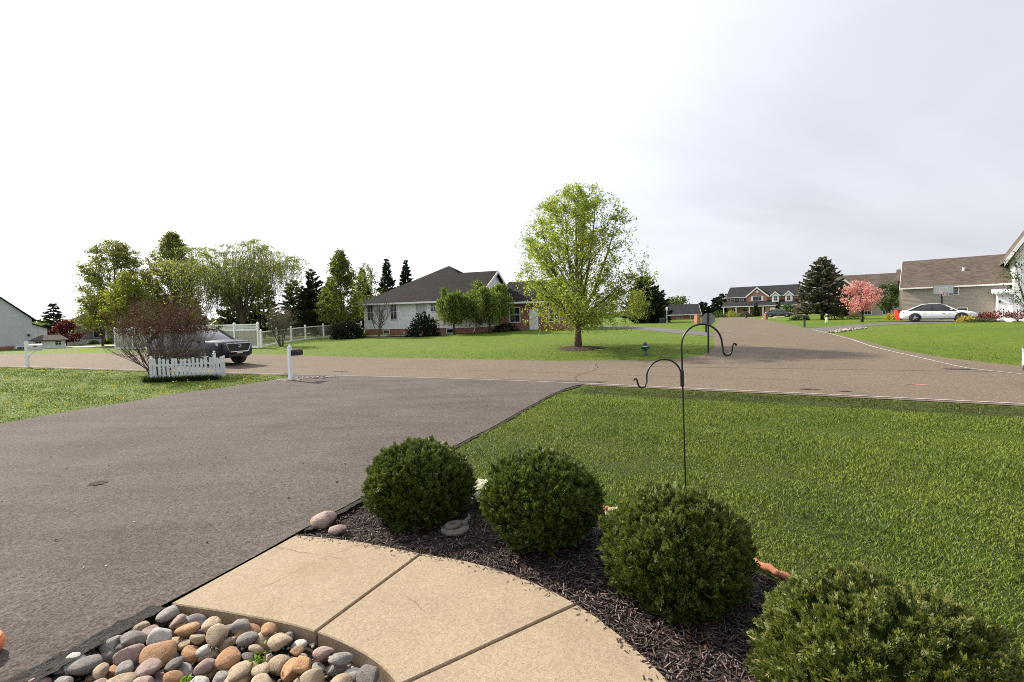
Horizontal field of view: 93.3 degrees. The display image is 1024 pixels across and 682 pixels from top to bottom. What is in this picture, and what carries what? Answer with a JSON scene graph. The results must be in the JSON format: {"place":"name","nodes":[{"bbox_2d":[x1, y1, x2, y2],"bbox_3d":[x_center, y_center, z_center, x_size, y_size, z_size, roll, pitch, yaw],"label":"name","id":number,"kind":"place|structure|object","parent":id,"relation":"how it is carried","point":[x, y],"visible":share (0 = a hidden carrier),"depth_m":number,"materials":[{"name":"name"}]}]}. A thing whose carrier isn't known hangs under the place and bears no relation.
{"place":"outdoors","nodes":[
{"label":"outdoors","id":0,"kind":"place"},
{"bbox_2d":[0,367,287,423],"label":"lawn grass","id":1,"kind":"structure","parent":0,"point":[76,382],"depth_m":15.98,"materials":[{"name":"plant"}]},
{"bbox_2d":[0,373,607,681],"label":"driveway","id":2,"kind":"structure","parent":0,"point":[173,499],"depth_m":6.59,"materials":[{"name":"asphalt"}]},
{"bbox_2d":[0,314,1023,677],"bbox_3d":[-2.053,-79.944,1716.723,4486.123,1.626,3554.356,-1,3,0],"label":"ground","id":3,"kind":"structure","parent":0,"point":[960,336],"depth_m":11.32,"materials":[{"name":"plant"}]},
{"bbox_2d":[0,297,50,349],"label":"gabled house","id":4,"kind":"structure","parent":3,"relation":"on","point":[18,328],"depth_m":48.97,"materials":[{"name":"grey"}]},
{"bbox_2d":[24,342,44,367],"bbox_3d":[-21.114,0.647,21.383,0.663,1.260,0.212,-2,3,-12],"label":"mailbox","id":5,"kind":"object","parent":3,"relation":"on","point":[32,347],"visible":0.97,"depth_m":21.30,"materials":[{"name":"white plastic"}]},
{"bbox_2d":[29,335,68,348],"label":"distant house","id":6,"kind":"structure","parent":3,"relation":"on","point":[52,341],"depth_m":48.57,"materials":[{"name":"white"}]},
{"bbox_2d":[37,303,74,334],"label":"background spruce","id":7,"kind":"object","parent":3,"relation":"on","point":[57,316],"visible":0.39,"depth_m":71.31,"materials":[{"name":"green plant"}]},
{"bbox_2d":[47,319,86,345],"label":"red maple","id":8,"kind":"object","parent":3,"relation":"on","point":[66,324],"visible":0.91,"depth_m":55.71,"materials":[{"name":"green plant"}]},
{"bbox_2d":[4,605,165,681],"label":"driveway shoulder","id":9,"kind":"object","parent":3,"relation":"on","point":[58,661],"visible":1,"depth_m":3.14},
{"bbox_2d":[68,294,124,345],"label":"ornamental tree","id":10,"kind":"object","parent":3,"relation":"on","point":[87,324],"visible":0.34,"depth_m":50.59,"materials":[{"name":"green plant"}]},
{"bbox_2d":[71,237,158,327],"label":"maple tree","id":11,"kind":"object","parent":3,"relation":"on","point":[119,253],"visible":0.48,"depth_m":50.46,"materials":[{"name":"green plant"}]},
{"bbox_2d":[93,270,164,340],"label":"young maple tree","id":12,"kind":"object","parent":3,"relation":"on","point":[117,301],"visible":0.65,"depth_m":46.07,"materials":[{"name":"green plant"}]},
{"bbox_2d":[67,295,210,344],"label":"porch house","id":13,"kind":"structure","parent":3,"relation":"on","point":[84,339],"depth_m":60.81,"materials":[{"name":"red stone"}]},
{"bbox_2d":[81,288,226,374],"bbox_3d":[-13.879,-0.368,19.352,5.271,3.610,4.085,0,3,24],"label":"brown shrub","id":14,"kind":"object","parent":3,"relation":"on","point":[181,327],"visible":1,"depth_m":19.07,"materials":[{"name":"plant"}]},
{"bbox_2d":[139,230,207,324],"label":"maple tree","id":15,"kind":"object","parent":3,"relation":"on","point":[170,238],"visible":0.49,"depth_m":50.19,"materials":[{"name":"green plant"}]},
{"bbox_2d":[139,373,225,381],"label":"border plants","id":16,"kind":"object","parent":3,"relation":"on","point":[160,378],"visible":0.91,"depth_m":17.40,"materials":[{"name":"green plant"}]},
{"bbox_2d":[113,322,259,349],"bbox_3d":[-26.040,-0.282,38.049,16.688,2.136,0.170,0,3,22],"label":"privacy fence","id":17,"kind":"object","parent":3,"relation":"on","point":[252,336],"visible":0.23,"depth_m":35.73,"materials":[{"name":"white plastic"}]},
{"bbox_2d":[149,351,225,377],"bbox_3d":[-12.097,0.935,18.109,2.199,1.130,1.161,-2,3,-21],"label":"picket fence","id":18,"kind":"object","parent":3,"relation":"on","point":[213,362],"visible":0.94,"depth_m":17.63,"materials":[{"name":"white paint"}]},
{"bbox_2d":[70,620,359,681],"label":"stone bed","id":19,"kind":"object","parent":3,"relation":"on","point":[308,650],"visible":0.14,"depth_m":3.22,"materials":[{"name":"stone"}]},
{"bbox_2d":[85,674,95,681],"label":"river stone","id":20,"kind":"object","parent":19,"relation":"on","point":[89,678],"visible":0.3,"depth_m":2.98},
{"bbox_2d":[67,654,103,675],"bbox_3d":[-2.667,2.027,3.025,0.183,0.095,0.170,0,3,28],"label":"river stone","id":21,"kind":"object","parent":20,"relation":"on","point":[86,665],"visible":0.89,"depth_m":2.98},
{"bbox_2d":[98,635,121,652],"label":"river stone","id":22,"kind":"object","parent":19,"relation":"on","point":[111,643],"visible":0.59,"depth_m":3.20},
{"bbox_2d":[104,664,116,679],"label":"river stone","id":23,"kind":"object","parent":19,"relation":"on","point":[111,672],"visible":0.15,"depth_m":3.02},
{"bbox_2d":[92,662,109,679],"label":"river stone","id":24,"kind":"object","parent":23,"relation":"on","point":[101,670],"visible":0.95,"depth_m":2.97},
{"bbox_2d":[152,669,164,679],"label":"river stone","id":25,"kind":"object","parent":19,"relation":"on","point":[159,674],"visible":0.28,"depth_m":2.99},
{"bbox_2d":[135,658,162,676],"bbox_3d":[-2.223,2.018,2.956,0.154,0.116,0.143,-2,3,-17],"label":"river stone","id":26,"kind":"object","parent":25,"relation":"on","point":[150,667],"visible":0.79,"depth_m":2.93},
{"bbox_2d":[138,640,176,668],"bbox_3d":[-2.278,2.019,3.114,0.203,0.100,0.220,-8,23,-41],"label":"river stone","id":27,"kind":"object","parent":25,"relation":"on","point":[164,652],"visible":0.75,"depth_m":3.09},
{"bbox_2d":[146,627,171,645],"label":"river stone","id":28,"kind":"object","parent":19,"relation":"on","point":[157,634],"visible":0.66,"depth_m":3.23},
{"bbox_2d":[154,622,166,627],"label":"river stone","id":29,"kind":"object","parent":19,"relation":"on","point":[161,625],"visible":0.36,"depth_m":3.53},
{"bbox_2d":[155,605,179,622],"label":"river stone","id":30,"kind":"object","parent":29,"relation":"on","point":[169,613],"visible":1,"depth_m":3.49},
{"bbox_2d":[181,645,198,663],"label":"river stone","id":31,"kind":"object","parent":19,"relation":"on","point":[188,652],"visible":0.63,"depth_m":3.16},
{"bbox_2d":[208,659,219,679],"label":"river stone","id":32,"kind":"object","parent":19,"relation":"on","point":[212,673],"visible":0.28,"depth_m":3.02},
{"bbox_2d":[193,658,214,675],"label":"river stone","id":33,"kind":"object","parent":32,"relation":"on","point":[204,666],"visible":1,"depth_m":2.97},
{"bbox_2d":[75,634,353,681],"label":"bed grit","id":34,"kind":"object","parent":19,"relation":"on","point":[312,645],"visible":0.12,"depth_m":3.23,"materials":[{"name":"gravel"}]},
{"bbox_2d":[312,662,324,671],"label":"river stone","id":35,"kind":"object","parent":34,"relation":"on","point":[321,666],"visible":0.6,"depth_m":3.05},
{"bbox_2d":[312,646,334,660],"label":"river stone","id":36,"kind":"object","parent":35,"relation":"on","point":[321,653],"visible":1,"depth_m":3.08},
{"bbox_2d":[212,669,229,681],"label":"river stone","id":37,"kind":"object","parent":19,"relation":"on","point":[220,675],"visible":0.49,"depth_m":2.94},
{"bbox_2d":[216,646,240,669],"bbox_3d":[-1.800,2.013,3.069,0.146,0.078,0.156,9,17,19],"label":"river stone","id":38,"kind":"object","parent":37,"relation":"on","point":[228,658],"visible":0.96,"depth_m":3.04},
{"bbox_2d":[218,636,236,651],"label":"river stone","id":39,"kind":"object","parent":19,"relation":"on","point":[226,643],"visible":0.81,"depth_m":3.26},
{"bbox_2d":[206,623,228,647],"bbox_3d":[-1.995,1.997,3.269,0.134,0.111,0.136,-10,34,-26],"label":"river stone","id":40,"kind":"object","parent":39,"relation":"on","point":[216,634],"visible":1,"depth_m":3.25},
{"bbox_2d":[224,672,250,681],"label":"river stone","id":41,"kind":"object","parent":19,"relation":"on","point":[247,678],"visible":0.41,"depth_m":2.91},
{"bbox_2d":[228,660,252,681],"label":"river stone","id":42,"kind":"object","parent":41,"relation":"on","point":[240,670],"visible":0.98,"depth_m":2.93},
{"bbox_2d":[234,623,260,638],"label":"river stone","id":43,"kind":"object","parent":19,"relation":"on","point":[255,627],"visible":0.28,"depth_m":3.37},
{"bbox_2d":[229,619,249,633],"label":"river stone","id":44,"kind":"object","parent":43,"relation":"on","point":[236,626],"visible":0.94,"depth_m":3.35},
{"bbox_2d":[251,632,276,653],"bbox_3d":[-1.692,2.066,3.333,0.164,0.126,0.174,22,2,28],"label":"river stone","id":45,"kind":"object","parent":19,"relation":"on","point":[260,639],"visible":0.3,"depth_m":3.26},
{"bbox_2d":[236,631,258,646],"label":"river stone","id":46,"kind":"object","parent":45,"relation":"on","point":[245,639],"visible":1,"depth_m":3.22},
{"bbox_2d":[268,654,290,675],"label":"river stone","id":47,"kind":"object","parent":19,"relation":"on","point":[276,663],"visible":0.66,"depth_m":3.04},
{"bbox_2d":[281,632,293,648],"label":"river stone","id":48,"kind":"object","parent":19,"relation":"on","point":[291,634],"visible":0.34,"depth_m":3.32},
{"bbox_2d":[267,632,292,651],"bbox_3d":[-1.555,2.005,3.235,0.144,0.072,0.126,-4,4,-45],"label":"river stone","id":49,"kind":"object","parent":48,"relation":"on","point":[277,642],"visible":1,"depth_m":3.20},
{"bbox_2d":[280,657,302,681],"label":"river stone","id":50,"kind":"object","parent":19,"relation":"on","point":[288,674],"visible":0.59,"depth_m":2.98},
{"bbox_2d":[293,656,310,673],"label":"river stone","id":51,"kind":"object","parent":50,"relation":"on","point":[302,664],"visible":0.89,"depth_m":2.95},
{"bbox_2d":[300,668,324,681],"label":"river stone","id":52,"kind":"object","parent":19,"relation":"on","point":[315,675],"visible":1,"depth_m":2.85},
{"bbox_2d":[326,664,347,677],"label":"river stone","id":53,"kind":"object","parent":19,"relation":"on","point":[333,671],"visible":0.63,"depth_m":3.01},
{"bbox_2d":[328,652,353,665],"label":"river stone","id":54,"kind":"object","parent":53,"relation":"on","point":[340,659],"visible":1,"depth_m":3.00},
{"bbox_2d":[145,238,313,328],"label":"willow tree","id":55,"kind":"object","parent":3,"relation":"on","point":[223,278],"visible":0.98,"depth_m":47.70,"materials":[{"name":"green plant"}]},
{"bbox_2d":[216,294,250,329],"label":"evergreen tree","id":56,"kind":"object","parent":3,"relation":"on","point":[222,321],"visible":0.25,"depth_m":56.38,"materials":[{"name":"green plant"}]},
{"bbox_2d":[245,286,278,337],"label":"evergreen tree","id":57,"kind":"object","parent":3,"relation":"on","point":[262,327],"visible":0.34,"depth_m":57.07,"materials":[{"name":"green plant"}]},
{"bbox_2d":[257,299,297,345],"bbox_3d":[-17.387,-1.418,36.013,2.851,3.655,2.706,-4,4,-40],"label":"bare shrub","id":58,"kind":"object","parent":3,"relation":"on","point":[271,318],"visible":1,"depth_m":35.78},
{"bbox_2d":[274,280,307,335],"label":"evergreen tree","id":59,"kind":"object","parent":3,"relation":"on","point":[290,302],"visible":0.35,"depth_m":57.10,"materials":[{"name":"green plant"}]},
{"bbox_2d":[287,344,302,380],"bbox_3d":[-7.928,0.814,17.684,0.182,1.450,0.581,0,3,28],"label":"mailbox","id":60,"kind":"object","parent":3,"relation":"on","point":[291,352],"visible":0.98,"depth_m":17.49,"materials":[{"name":"white plastic"}]},
{"bbox_2d":[292,268,327,335],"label":"spiky conifer","id":61,"kind":"object","parent":3,"relation":"on","point":[307,312],"visible":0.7,"depth_m":50.66,"materials":[{"name":"green plant"}]},
{"bbox_2d":[260,321,361,347],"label":"rail fence","id":62,"kind":"object","parent":3,"relation":"on","point":[322,328],"visible":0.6,"depth_m":40.37,"materials":[{"name":"white plastic"}]},
{"bbox_2d":[314,248,364,327],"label":"pear tree","id":63,"kind":"object","parent":3,"relation":"on","point":[338,270],"visible":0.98,"depth_m":44.77,"materials":[{"name":"green plant"}]},
{"bbox_2d":[329,319,367,338],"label":"dark yew","id":64,"kind":"object","parent":3,"relation":"on","point":[344,329],"visible":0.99,"depth_m":41.80,"materials":[{"name":"green plant"}]},
{"bbox_2d":[347,263,385,318],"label":"back yard tree","id":65,"kind":"object","parent":3,"relation":"on","point":[368,276],"visible":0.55,"depth_m":63.34,"materials":[{"name":"green plant"}]},
{"bbox_2d":[377,259,396,293],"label":"spruce tree","id":66,"kind":"object","parent":3,"relation":"on","point":[388,280],"visible":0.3,"depth_m":66.25,"materials":[{"name":"green plant"}]},
{"bbox_2d":[367,333,451,336],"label":"mulch strip","id":67,"kind":"object","parent":3,"relation":"on","point":[394,335],"visible":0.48,"depth_m":43.09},
{"bbox_2d":[364,294,396,335],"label":"bare tree","id":68,"kind":"object","parent":67,"relation":"on","point":[381,317],"visible":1,"depth_m":43.61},
{"bbox_2d":[172,535,667,681],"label":"walkway","id":69,"kind":"structure","parent":3,"relation":"on","point":[397,616],"depth_m":3.46,"materials":[{"name":"concrete"}]},
{"bbox_2d":[404,311,440,336],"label":"dark yew","id":70,"kind":"object","parent":3,"relation":"on","point":[425,326],"visible":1,"depth_m":41.89,"materials":[{"name":"green plant"}]},
{"bbox_2d":[304,386,579,530],"bbox_3d":[-0.157,1.632,9.762,0.392,0.032,10.537,0,3,23],"label":"driveway edge","id":71,"kind":"object","parent":3,"relation":"on","point":[342,510],"visible":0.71,"depth_m":8.51,"materials":[{"name":"concrete"}]},
{"bbox_2d":[435,286,474,334],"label":"weeping cherry","id":72,"kind":"object","parent":3,"relation":"on","point":[454,308],"visible":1,"depth_m":42.00,"materials":[{"name":"green plant"}]},
{"bbox_2d":[357,266,586,333],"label":"ranch house","id":73,"kind":"structure","parent":3,"relation":"on","point":[410,300],"depth_m":47.23,"materials":[{"name":"white"}]},
{"bbox_2d":[465,280,516,332],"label":"weeping cherry","id":74,"kind":"object","parent":3,"relation":"on","point":[490,307],"visible":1,"depth_m":42.46,"materials":[{"name":"green plant"}]},
{"bbox_2d":[294,492,783,681],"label":"mulch","id":75,"kind":"object","parent":3,"relation":"on","point":[648,646],"visible":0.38,"depth_m":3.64,"materials":[{"name":"wood"}]},
{"bbox_2d":[310,511,336,529],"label":"corner stone","id":76,"kind":"object","parent":75,"relation":"on","point":[323,520],"visible":0.98,"depth_m":5.00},
{"bbox_2d":[360,434,478,532],"bbox_3d":[-0.992,1.493,5.305,1.273,0.932,1.280,-1,3,0],"label":"globe arborvitae","id":77,"kind":"object","parent":75,"relation":"on","point":[415,483],"visible":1,"depth_m":4.92,"materials":[{"name":"green plant"}]},
{"bbox_2d":[441,514,470,536],"bbox_3d":[-0.562,1.852,4.877,0.327,0.105,0.292,-2,3,-17],"label":"garden ornament","id":78,"kind":"object","parent":75,"relation":"on","point":[453,528],"visible":1,"depth_m":4.82,"materials":[{"name":"stone"}]},
{"bbox_2d":[476,445,607,554],"bbox_3d":[0.279,1.471,4.581,1.240,0.984,1.179,-1,3,0],"label":"globe arborvitae","id":79,"kind":"object","parent":75,"relation":"on","point":[541,499],"visible":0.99,"depth_m":4.22,"materials":[{"name":"green plant"}]},
{"bbox_2d":[595,480,760,626],"bbox_3d":[1.253,1.536,3.682,1.220,0.893,1.230,-1,3,0],"label":"globe arborvitae","id":80,"kind":"object","parent":75,"relation":"on","point":[680,553],"visible":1,"depth_m":3.35,"materials":[{"name":"green plant"}]},
{"bbox_2d":[741,560,1023,681],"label":"globe arborvitae","id":81,"kind":"object","parent":75,"relation":"on","point":[856,621],"visible":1,"depth_m":2.16,"materials":[{"name":"green plant"}]},
{"bbox_2d":[557,346,606,350],"bbox_3d":[3.943,0.405,27.162,3.027,0.230,2.408,-1,3,0],"label":"mulch ring","id":82,"kind":"object","parent":3,"relation":"on","point":[577,348],"visible":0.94,"depth_m":26.77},
{"bbox_2d":[512,180,660,346],"bbox_3d":[4.209,-4.236,26.985,8.550,9.491,8.275,-1,3,0],"label":"birch tree","id":83,"kind":"object","parent":82,"relation":"on","point":[575,311],"visible":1,"depth_m":26.27,"materials":[{"name":"green plant"}]},
{"bbox_2d":[623,288,654,323],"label":"budding tree","id":84,"kind":"object","parent":3,"relation":"on","point":[639,294],"visible":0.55,"depth_m":62.04,"materials":[{"name":"green plant"}]},
{"bbox_2d":[621,276,668,322],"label":"dark pine","id":85,"kind":"object","parent":3,"relation":"on","point":[658,309],"visible":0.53,"depth_m":64.63,"materials":[{"name":"green plant"}]},
{"bbox_2d":[334,340,1021,364],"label":"corner lawn grass","id":86,"kind":"structure","parent":3,"relation":"on","point":[1007,357],"depth_m":23.60,"materials":[{"name":"plant"}]},
{"bbox_2d":[666,304,701,319],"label":"house","id":87,"kind":"structure","parent":3,"relation":"on","point":[684,311],"depth_m":91.25,"materials":[{"name":"grey brick"}]},
{"bbox_2d":[633,323,736,485],"bbox_3d":[1.988,0.873,5.501,1.216,2.136,0.042,-3,3,-3],"label":"shepherd hook","id":88,"kind":"object","parent":3,"relation":"on","point":[681,370],"visible":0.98,"depth_m":5.46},
{"bbox_2d":[721,284,800,316],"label":"dormer house","id":89,"kind":"structure","parent":3,"relation":"on","point":[745,299],"depth_m":119.22,"materials":[{"name":"grey brick"}]},
{"bbox_2d":[754,558,789,580],"bbox_3d":[2.068,1.883,3.858,0.078,0.202,0.428,-3,3,-27],"label":"edging piece","id":90,"kind":"object","parent":3,"relation":"on","point":[771,569],"visible":0.48,"depth_m":3.83,"materials":[{"name":"ceramic"}]},
{"bbox_2d":[567,385,1023,416],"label":"ditch grass","id":91,"kind":"structure","parent":3,"relation":"on","point":[757,396],"depth_m":11.55,"materials":[{"name":"plant"}]},
{"bbox_2d":[792,256,852,319],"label":"blue spruce","id":92,"kind":"object","parent":3,"relation":"on","point":[818,299],"visible":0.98,"depth_m":57.26,"materials":[{"name":"green plant"}]},
{"bbox_2d":[836,279,883,321],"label":"pink tree","id":93,"kind":"object","parent":3,"relation":"on","point":[869,294],"visible":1,"depth_m":45.36,"materials":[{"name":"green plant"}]},
{"bbox_2d":[825,273,899,315],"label":"brick front house","id":94,"kind":"structure","parent":3,"relation":"on","point":[875,280],"depth_m":84.51,"materials":[{"name":"brown brick"}]},
{"bbox_2d":[875,281,899,317],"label":"green tree","id":95,"kind":"object","parent":3,"relation":"on","point":[886,301],"visible":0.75,"depth_m":59.46,"materials":[{"name":"green plant"}]},
{"bbox_2d":[933,284,953,319],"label":"basketball hoop","id":96,"kind":"object","parent":3,"relation":"on","point":[943,289],"visible":0.95,"depth_m":45.52,"materials":[{"name":"plastic"}]},
{"bbox_2d":[895,230,1023,319],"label":"tan house","id":97,"kind":"structure","parent":3,"relation":"on","point":[972,280],"depth_m":46.91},
{"bbox_2d":[988,246,1023,307],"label":"street tree","id":98,"kind":"object","parent":3,"relation":"on","point":[1019,280],"visible":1,"depth_m":36.15,"materials":[{"name":"green plant"}]},
{"bbox_2d":[0,329,1023,405],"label":"road","id":99,"kind":"structure","parent":0,"point":[995,388],"depth_m":16.91,"materials":[{"name":"asphalt"}]},
{"bbox_2d":[147,328,251,365],"bbox_3d":[-15.286,0.268,23.733,4.888,1.795,2.169,-1,3,17],"label":"parked suv","id":100,"kind":"object","parent":99,"relation":"on","point":[234,349],"visible":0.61,"depth_m":22.84,"materials":[{"name":"black paint"}]},
{"bbox_2d":[0,0,1023,321],"label":"sky","id":101,"kind":"structure","parent":0,"point":[749,143],"materials":[{"name":"white"}]},
{"bbox_2d":[585,326,713,336],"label":"ranch house driveway","id":102,"kind":"structure","parent":0,"point":[672,330],"depth_m":40.56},
{"bbox_2d":[456,392,1023,665],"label":"front lawn grass","id":103,"kind":"structure","parent":0,"point":[961,469],"depth_m":6.34,"materials":[{"name":"plant"}]},
{"bbox_2d":[646,317,1023,371],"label":"side street","id":104,"kind":"structure","parent":0,"point":[761,343],"depth_m":21.23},
{"bbox_2d":[809,319,1017,331],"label":"tan house driveway","id":105,"kind":"structure","parent":0,"point":[825,329],"depth_m":38.99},
{"bbox_2d":[899,303,977,321],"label":"white sedan","id":106,"kind":"object","parent":105,"relation":"on","point":[918,313],"visible":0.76,"depth_m":40.88,"materials":[{"name":"paint"}]},
{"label":"river stone","id":107,"kind":"object","parent":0,"visible":0},
{"bbox_2d":[112,643,145,665],"bbox_3d":[-2.458,2.019,3.102,0.136,0.134,0.165,-16,-34,27],"label":"river stone","id":108,"kind":"object","parent":107,"relation":"on","point":[132,652],"visible":0.59,"depth_m":3.07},
{"label":"river stone","id":109,"kind":"object","parent":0,"visible":0},
{"bbox_2d":[174,622,200,636],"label":"river stone","id":110,"kind":"object","parent":109,"relation":"on","point":[188,629],"visible":1,"depth_m":3.34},
{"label":"river stone","id":111,"kind":"object","parent":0,"visible":0},
{"bbox_2d":[120,630,146,646],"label":"river stone","id":112,"kind":"object","parent":111,"relation":"on","point":[130,638],"visible":0.87,"depth_m":3.22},
{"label":"river stone","id":113,"kind":"object","parent":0,"visible":0},
{"bbox_2d":[356,664,378,681],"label":"river stone","id":114,"kind":"object","parent":113,"relation":"on","point":[367,673],"visible":1,"depth_m":2.88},
{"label":"river stone","id":115,"kind":"object","parent":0,"visible":0},
{"bbox_2d":[106,672,136,681],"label":"river stone","id":116,"kind":"object","parent":115,"relation":"on","point":[127,677],"visible":0.78,"depth_m":2.85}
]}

